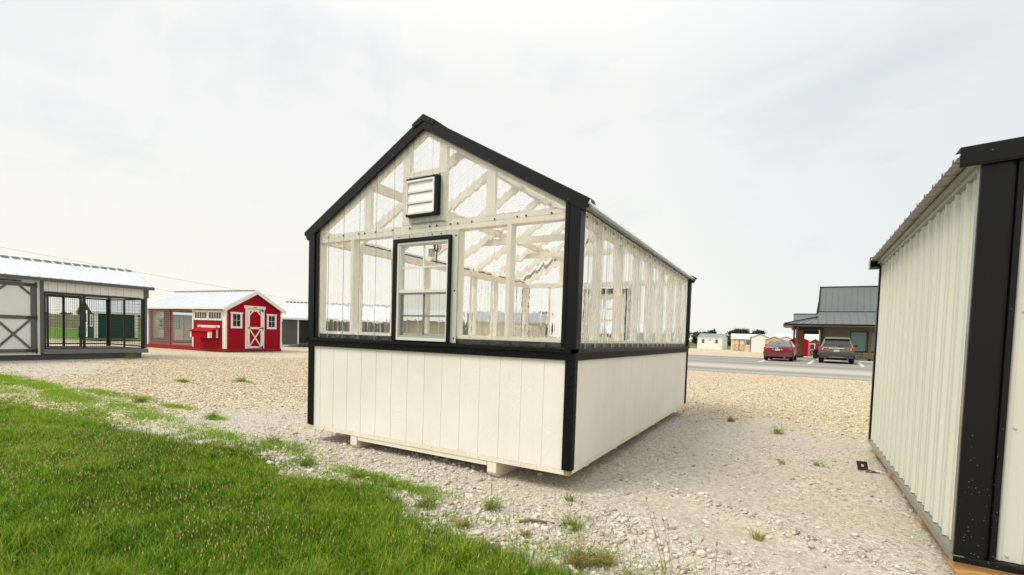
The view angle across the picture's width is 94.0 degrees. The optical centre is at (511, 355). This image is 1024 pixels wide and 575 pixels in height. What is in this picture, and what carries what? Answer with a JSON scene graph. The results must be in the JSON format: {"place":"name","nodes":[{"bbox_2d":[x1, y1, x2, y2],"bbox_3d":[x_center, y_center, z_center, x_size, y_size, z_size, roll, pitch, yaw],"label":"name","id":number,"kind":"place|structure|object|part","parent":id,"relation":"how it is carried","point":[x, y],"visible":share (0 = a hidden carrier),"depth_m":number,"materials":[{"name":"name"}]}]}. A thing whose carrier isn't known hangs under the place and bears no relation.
{"place":"outdoors","nodes":[
{"label":"outdoors","id":0,"kind":"place"},
{"bbox_2d":[2,247,305,301],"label":"power line","id":1,"kind":"object","parent":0,"point":[145,273],"visible":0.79,"depth_m":48.30,"materials":[{"name":"metal"}]},
{"bbox_2d":[0,314,956,574],"bbox_3d":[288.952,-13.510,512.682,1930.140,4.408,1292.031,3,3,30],"label":"ground","id":2,"kind":"structure","parent":0,"point":[732,537],"depth_m":4.12,"materials":[{"name":"beige gravel"}]},
{"bbox_2d":[0,255,154,360],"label":"kennel shed","id":3,"kind":"structure","parent":2,"relation":"on","point":[29,287],"depth_m":13.95,"materials":[{"name":"white paint"}]},
{"bbox_2d":[0,281,37,352],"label":"door","id":4,"kind":"structure","parent":3,"relation":"in","point":[18,317],"depth_m":12.96,"materials":[{"name":"white paint"}]},
{"bbox_2d":[75,297,140,338],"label":"green shed","id":5,"kind":"structure","parent":2,"relation":"on","point":[94,320],"depth_m":30.44,"materials":[{"name":"paint"}]},
{"bbox_2d":[86,310,87,336],"bbox_3d":[-26.906,-2.030,30.163,0.500,1.670,0.041,3,3,26],"label":"door","id":6,"kind":"structure","parent":5,"relation":"in","point":[86,310],"depth_m":30.06,"materials":[{"name":"white paint"}]},
{"bbox_2d":[90,314,92,325],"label":"window","id":7,"kind":"structure","parent":5,"relation":"in","point":[91,316],"depth_m":29.85,"materials":[{"name":"white paint"}]},
{"bbox_2d":[121,350,140,358],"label":"weed","id":8,"kind":"object","parent":2,"relation":"on","point":[132,356],"visible":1,"depth_m":15.16,"materials":[{"name":"green plant"}]},
{"bbox_2d":[128,376,150,402],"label":"weed","id":9,"kind":"object","parent":2,"relation":"on","point":[143,398],"visible":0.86,"depth_m":7.21,"materials":[{"name":"green plant"}]},
{"bbox_2d":[153,311,190,339],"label":"tan coop","id":10,"kind":"structure","parent":2,"relation":"on","point":[189,325],"depth_m":32.91,"materials":[{"name":"beige wood"}]},
{"bbox_2d":[158,318,163,328],"bbox_3d":[-24.112,-2.222,32.786,0.540,0.750,0.030,3,3,18],"label":"window","id":11,"kind":"structure","parent":10,"relation":"in","point":[158,318],"depth_m":32.80,"materials":[{"name":"grey glass"}]},
{"bbox_2d":[176,318,180,328],"bbox_3d":[-22.887,-2.183,32.801,0.030,0.750,0.420,3,3,18],"label":"window","id":12,"kind":"structure","parent":10,"relation":"in","point":[176,318],"depth_m":32.74,"materials":[{"name":"grey glass"}]},
{"bbox_2d":[201,398,222,419],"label":"weed","id":13,"kind":"object","parent":2,"relation":"on","point":[213,413],"visible":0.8,"depth_m":6.13,"materials":[{"name":"green plant"}]},
{"bbox_2d":[147,290,285,351],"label":"chicken coop","id":14,"kind":"structure","parent":2,"relation":"on","point":[236,321],"depth_m":23.11,"materials":[{"name":"red paint"}]},
{"bbox_2d":[194,310,207,319],"bbox_3d":[-14.704,-1.920,22.563,1.010,0.460,0.026,3,3,25],"label":"transom window","id":15,"kind":"structure","parent":14,"relation":"in","point":[197,311],"depth_m":22.52,"materials":[{"name":"white paint"}]},
{"bbox_2d":[208,310,221,319],"bbox_3d":[-13.759,-1.871,22.125,1.035,0.460,0.026,3,3,25],"label":"transom window","id":16,"kind":"structure","parent":14,"relation":"in","point":[211,311],"depth_m":22.12,"materials":[{"name":"white paint"}]},
{"bbox_2d":[230,312,242,327],"bbox_3d":[-12.860,-1.660,22.312,0.030,0.760,0.600,3,3,25],"label":"window","id":17,"kind":"structure","parent":14,"relation":"in","point":[236,317],"depth_m":22.30,"materials":[{"name":"white paint"}]},
{"bbox_2d":[247,309,263,348],"bbox_3d":[-12.446,-1.304,23.189,0.071,1.920,0.830,3,3,25],"label":"door","id":18,"kind":"structure","parent":14,"relation":"in","point":[255,317],"depth_m":23.18,"materials":[{"name":"red paint"}]},
{"bbox_2d":[267,314,276,328],"bbox_3d":[-12.073,-1.712,24.008,0.030,0.750,0.580,3,3,25],"label":"window","id":19,"kind":"structure","parent":14,"relation":"in","point":[271,318],"depth_m":24.01,"materials":[{"name":"white paint"}]},
{"bbox_2d":[235,377,248,381],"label":"weed","id":20,"kind":"object","parent":2,"relation":"on","point":[242,379],"visible":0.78,"depth_m":10.21,"materials":[{"name":"green plant"}]},
{"bbox_2d":[0,371,489,505],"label":"sparse grass","id":21,"kind":"structure","parent":2,"relation":"on","point":[49,389],"depth_m":6.56,"materials":[{"name":"green plant"}]},
{"bbox_2d":[253,405,292,443],"bbox_3d":[-2.449,0.724,4.922,0.415,0.393,0.494,2,2,9],"label":"weed","id":22,"kind":"object","parent":2,"relation":"on","point":[273,437],"visible":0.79,"depth_m":4.96,"materials":[{"name":"green plant"}]},
{"bbox_2d":[0,401,551,574],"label":"grass seed heads","id":23,"kind":"object","parent":2,"relation":"on","point":[157,500],"depth_m":3.29,"materials":[{"name":"green plant"}]},
{"bbox_2d":[285,418,306,451],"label":"weed","id":24,"kind":"object","parent":2,"relation":"on","point":[296,443],"visible":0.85,"depth_m":4.68,"materials":[{"name":"green plant"}]},
{"bbox_2d":[286,427,324,466],"bbox_3d":[-1.806,0.794,4.163,0.355,0.341,0.480,2,2,9],"label":"weed","id":25,"kind":"object","parent":2,"relation":"on","point":[304,462],"visible":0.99,"depth_m":4.15,"materials":[{"name":"green plant"}]},
{"bbox_2d":[0,396,618,574],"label":"lawn grass","id":26,"kind":"structure","parent":2,"relation":"on","point":[65,555],"depth_m":2.91,"materials":[{"name":"green plant"}]},
{"bbox_2d":[342,454,368,478],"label":"weed","id":27,"kind":"object","parent":2,"relation":"on","point":[354,474],"visible":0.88,"depth_m":3.87,"materials":[{"name":"green plant"}]},
{"bbox_2d":[381,472,402,486],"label":"weed","id":28,"kind":"object","parent":2,"relation":"on","point":[391,483],"visible":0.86,"depth_m":3.71,"materials":[{"name":"green plant"}]},
{"bbox_2d":[403,459,448,510],"bbox_3d":[-0.549,0.888,3.316,0.505,0.331,0.384,3,3,30],"label":"weed","id":29,"kind":"object","parent":2,"relation":"on","point":[427,504],"visible":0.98,"depth_m":3.31,"materials":[{"name":"green plant"}]},
{"bbox_2d":[0,357,904,567],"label":"tan gravel","id":30,"kind":"structure","parent":2,"relation":"on","point":[715,386],"depth_m":9.82,"materials":[{"name":"beige gravel"}]},
{"bbox_2d":[445,494,484,528],"bbox_3d":[-0.301,0.962,2.977,0.327,0.225,0.326,3,3,30],"label":"weed","id":31,"kind":"object","parent":2,"relation":"on","point":[463,522],"visible":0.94,"depth_m":2.99,"materials":[{"name":"green plant"}]},
{"bbox_2d":[475,474,507,512],"bbox_3d":[-0.135,0.930,3.321,0.348,0.282,0.330,2,2,-6],"label":"weed","id":32,"kind":"object","parent":2,"relation":"on","point":[489,506],"visible":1,"depth_m":3.31,"materials":[{"name":"green plant"}]},
{"bbox_2d":[304,114,696,476],"bbox_3d":[0.370,-0.641,6.493,3.269,3.174,4.966,3,3,30],"label":"greenhouse","id":33,"kind":"object","parent":2,"relation":"on","point":[495,312],"visible":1,"depth_m":4.30,"materials":[{"name":"beige wood"}]},
{"bbox_2d":[395,239,447,341],"bbox_3d":[-0.810,-0.590,4.392,0.600,0.906,0.086,3,3,30],"label":"window","id":34,"kind":"structure","parent":33,"relation":"in","point":[401,267],"depth_m":4.42,"materials":[{"name":"white plastic"}]},
{"bbox_2d":[517,528,537,536],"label":"weed","id":35,"kind":"object","parent":2,"relation":"on","point":[526,533],"visible":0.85,"depth_m":2.89,"materials":[{"name":"plant"}]},
{"bbox_2d":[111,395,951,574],"bbox_3d":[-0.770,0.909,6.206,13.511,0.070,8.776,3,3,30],"label":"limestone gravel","id":36,"kind":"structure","parent":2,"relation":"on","point":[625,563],"depth_m":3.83,"materials":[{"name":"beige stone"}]},
{"bbox_2d":[519,518,554,523],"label":"twig","id":37,"kind":"object","parent":2,"relation":"on","point":[529,520],"visible":0.98,"depth_m":3.10,"materials":[{"name":"brown wood"}]},
{"bbox_2d":[546,480,594,532],"bbox_3d":[0.393,0.956,3.031,0.461,0.306,0.416,3,3,30],"label":"weed","id":38,"kind":"object","parent":2,"relation":"on","point":[570,522],"visible":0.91,"depth_m":3.05,"materials":[{"name":"green plant"}]},
{"bbox_2d":[563,475,584,501],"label":"weed","id":39,"kind":"object","parent":2,"relation":"on","point":[568,499],"visible":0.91,"depth_m":3.50,"materials":[{"name":"green plant"}]},
{"bbox_2d":[281,344,872,380],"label":"parking lot","id":40,"kind":"structure","parent":2,"relation":"on","point":[846,370],"depth_m":24.54,"materials":[{"name":"grey asphalt"}]},
{"bbox_2d":[282,301,309,345],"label":"charcoal coop","id":41,"kind":"structure","parent":40,"relation":"on","point":[295,325],"depth_m":31.04,"materials":[{"name":"white metal"}]},
{"bbox_2d":[763,340,799,360],"bbox_3d":[19.743,-0.407,35.054,2.298,1.475,4.934,4,3,35],"label":"red sedan","id":42,"kind":"object","parent":40,"relation":"on","point":[780,349],"visible":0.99,"depth_m":33.33,"materials":[{"name":"paint"}]},
{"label":"rear window","id":43,"kind":"part","parent":42,"relation":"part of","materials":[{"name":"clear glass"}]},
{"bbox_2d":[817,336,857,363],"bbox_3d":[22.885,-0.427,33.675,2.438,1.835,5.073,3,3,34],"label":"grey suv","id":44,"kind":"object","parent":40,"relation":"on","point":[836,348],"visible":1,"depth_m":31.72,"materials":[{"name":"green paint"}]},
{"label":"rear window","id":45,"kind":"part","parent":44,"relation":"part of","materials":[{"name":"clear glass"}]},
{"bbox_2d":[551,509,618,571],"bbox_3d":[0.366,0.952,2.542,0.434,0.324,0.483,1,3,-18],"label":"weed","id":46,"kind":"object","parent":2,"relation":"on","point":[584,561],"visible":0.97,"depth_m":2.53,"materials":[{"name":"green plant"}]},
{"bbox_2d":[568,505,636,570],"bbox_3d":[0.479,0.985,2.555,0.439,0.268,0.329,1,2,-11],"label":"weed","id":47,"kind":"object","parent":2,"relation":"on","point":[607,561],"visible":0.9,"depth_m":2.55,"materials":[{"name":"green plant"}]},
{"bbox_2d":[603,530,658,574],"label":"weed","id":48,"kind":"object","parent":2,"relation":"on","point":[627,572],"visible":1,"depth_m":2.40,"materials":[{"name":"green plant"}]},
{"bbox_2d":[643,497,704,574],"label":"weed","id":49,"kind":"object","parent":2,"relation":"on","point":[663,571],"visible":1,"depth_m":2.43,"materials":[{"name":"green plant"}]},
{"bbox_2d":[690,330,703,343],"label":"tree","id":50,"kind":"object","parent":2,"relation":"on","point":[694,340],"visible":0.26,"depth_m":169.40,"materials":[{"name":"green plant"}]},
{"bbox_2d":[678,536,718,574],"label":"weed","id":51,"kind":"object","parent":2,"relation":"on","point":[717,551],"visible":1,"depth_m":2.23,"materials":[{"name":"plant"}]},
{"bbox_2d":[693,328,716,338],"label":"tree","id":52,"kind":"object","parent":2,"relation":"on","point":[712,331],"visible":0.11,"depth_m":161.25,"materials":[{"name":"green plant"}]},
{"bbox_2d":[697,333,727,349],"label":"white shed","id":53,"kind":"structure","parent":2,"relation":"on","point":[711,341],"depth_m":77.84,"materials":[{"name":"paint"}]},
{"bbox_2d":[707,341,712,348],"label":"door","id":54,"kind":"structure","parent":53,"relation":"in","point":[709,345],"depth_m":77.84,"materials":[{"name":"white paint"}]},
{"bbox_2d":[726,406,736,422],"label":"weed","id":55,"kind":"object","parent":2,"relation":"on","point":[730,419],"visible":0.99,"depth_m":7.27,"materials":[{"name":"green plant"}]},
{"bbox_2d":[726,330,742,345],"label":"tree","id":56,"kind":"object","parent":2,"relation":"on","point":[729,337],"visible":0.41,"depth_m":160.04,"materials":[{"name":"green plant"}]},
{"bbox_2d":[732,327,751,333],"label":"tree","id":57,"kind":"object","parent":2,"relation":"on","point":[743,331],"visible":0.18,"depth_m":159.12,"materials":[{"name":"green plant"}]},
{"bbox_2d":[731,334,763,350],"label":"beige shed","id":58,"kind":"structure","parent":2,"relation":"on","point":[740,342],"depth_m":70.75,"materials":[{"name":"beige wood"}]},
{"bbox_2d":[734,340,738,349],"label":"door","id":59,"kind":"structure","parent":58,"relation":"in","point":[736,342],"depth_m":70.86,"materials":[{"name":"beige wood"}]},
{"bbox_2d":[739,340,744,350],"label":"door","id":60,"kind":"structure","parent":58,"relation":"in","point":[741,342],"depth_m":70.59,"materials":[{"name":"beige wood"}]},
{"bbox_2d":[752,329,764,334],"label":"tree","id":61,"kind":"object","parent":2,"relation":"on","point":[757,331],"visible":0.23,"depth_m":159.03,"materials":[{"name":"green plant"}]},
{"bbox_2d":[745,527,773,541],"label":"weed","id":62,"kind":"object","parent":2,"relation":"on","point":[757,536],"visible":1,"depth_m":2.98,"materials":[{"name":"green plant"}]},
{"bbox_2d":[750,334,769,352],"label":"white shed","id":63,"kind":"structure","parent":2,"relation":"on","point":[757,343],"depth_m":63.37,"materials":[{"name":"paint"}]},
{"bbox_2d":[769,422,790,434],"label":"weed","id":64,"kind":"object","parent":2,"relation":"on","point":[777,431],"visible":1,"depth_m":6.34,"materials":[{"name":"green plant"}]},
{"bbox_2d":[806,459,829,466],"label":"weed","id":65,"kind":"object","parent":2,"relation":"on","point":[815,464],"visible":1,"depth_m":4.75,"materials":[{"name":"plant"}]},
{"bbox_2d":[797,357,863,361],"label":"concrete walk","id":66,"kind":"structure","parent":2,"relation":"on","point":[804,358],"depth_m":38.28,"materials":[{"name":"grey concrete"}]},
{"bbox_2d":[812,347,818,358],"bbox_3d":[24.361,-0.222,38.280,0.507,0.897,0.446,3,3,16],"label":"planter","id":67,"kind":"object","parent":66,"relation":"on","point":[815,354],"visible":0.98,"depth_m":38.19,"materials":[{"name":"green plant"}]},
{"bbox_2d":[856,461,879,472],"bbox_3d":[3.420,1.071,4.595,0.103,0.077,0.186,1,3,-19],"label":"steel bracket","id":68,"kind":"object","parent":2,"relation":"on","point":[864,463],"visible":1,"depth_m":4.63,"materials":[{"name":"black metal"}]},
{"bbox_2d":[868,136,1023,574],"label":"metal shed","id":69,"kind":"structure","parent":2,"relation":"on","point":[946,432],"depth_m":2.63,"materials":[{"name":"beige metal"}]},
{"bbox_2d":[0,0,1023,341],"label":"sky","id":70,"kind":"structure","parent":0,"point":[768,150],"materials":[{"name":"white"}]},
{"bbox_2d":[765,336,783,343],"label":"yellow shed","id":71,"kind":"structure","parent":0,"point":[767,340],"depth_m":53.02,"materials":[{"name":"yellow wood"}]},
{"bbox_2d":[776,334,788,337],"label":"white shed","id":72,"kind":"structure","parent":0,"point":[780,335],"depth_m":78.61,"materials":[{"name":"paint"}]},
{"bbox_2d":[781,336,791,340],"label":"white shed","id":73,"kind":"structure","parent":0,"point":[786,338],"depth_m":58.42,"materials":[{"name":"paint"}]},
{"bbox_2d":[789,338,808,355],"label":"red shed","id":74,"kind":"structure","parent":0,"point":[806,342],"depth_m":49.78,"materials":[{"name":"paint"}]},
{"bbox_2d":[788,334,818,340],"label":"white shed","id":75,"kind":"structure","parent":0,"point":[809,337],"depth_m":66.51,"materials":[{"name":"paint"}]},
{"bbox_2d":[808,339,818,355],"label":"maroon shed","id":76,"kind":"structure","parent":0,"point":[813,343],"depth_m":50.73,"materials":[{"name":"paint"}]},
{"bbox_2d":[809,343,814,355],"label":"door","id":77,"kind":"structure","parent":76,"relation":"in","point":[812,345],"depth_m":50.78,"materials":[{"name":"red paint"}]},
{"bbox_2d":[783,286,877,360],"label":"office building","id":78,"kind":"structure","parent":0,"point":[846,311],"depth_m":37.91,"materials":[{"name":"taupe siding"},{"name":"grey standing seam metal"},{"name":"concrete"}]},
{"bbox_2d":[850,331,874,351],"bbox_3d":[27.987,-1.051,36.945,3.040,1.580,0.035,3,3,30],"label":"window","id":79,"kind":"structure","parent":78,"relation":"in","point":[861,339],"depth_m":37.32,"materials":[{"name":"green glass"}]}
]}

